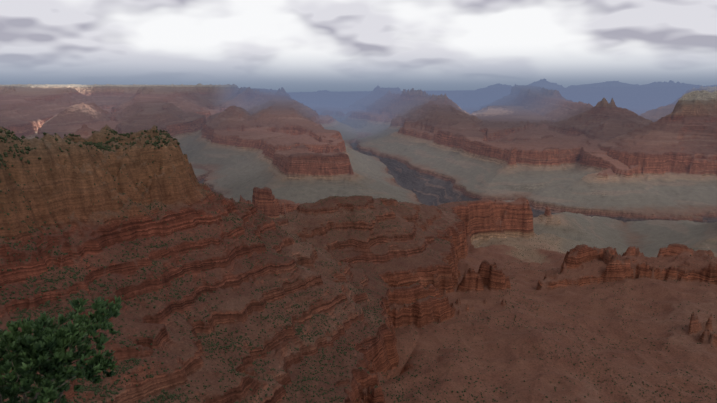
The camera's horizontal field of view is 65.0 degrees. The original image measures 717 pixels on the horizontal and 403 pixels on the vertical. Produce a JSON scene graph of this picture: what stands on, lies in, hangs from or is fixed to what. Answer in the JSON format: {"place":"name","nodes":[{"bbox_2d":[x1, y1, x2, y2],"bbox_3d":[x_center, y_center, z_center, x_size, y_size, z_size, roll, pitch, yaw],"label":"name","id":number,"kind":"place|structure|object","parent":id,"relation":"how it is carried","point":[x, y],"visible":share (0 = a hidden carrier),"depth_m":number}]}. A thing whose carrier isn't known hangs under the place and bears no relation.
{"place":"outdoors","nodes":[
{"label":"outdoors","id":0,"kind":"place"},
{"bbox_2d":[0,295,123,402],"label":"tree","id":1,"kind":"object","parent":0,"point":[24,343],"depth_m":13.58},
{"bbox_2d":[0,78,716,402],"bbox_3d":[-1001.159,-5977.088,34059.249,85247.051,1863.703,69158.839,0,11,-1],"label":"canyon terrain","id":2,"kind":"structure","parent":0,"point":[629,170],"depth_m":1980.94},
{"bbox_2d":[0,126,716,402],"bbox_3d":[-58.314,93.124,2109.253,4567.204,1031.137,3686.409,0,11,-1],"label":"scrub bushes","id":3,"kind":"object","parent":2,"relation":"on","point":[100,146],"visible":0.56,"depth_m":1229.34},
{"bbox_2d":[0,0,716,92],"label":"sky","id":4,"kind":"structure","parent":0,"point":[292,45]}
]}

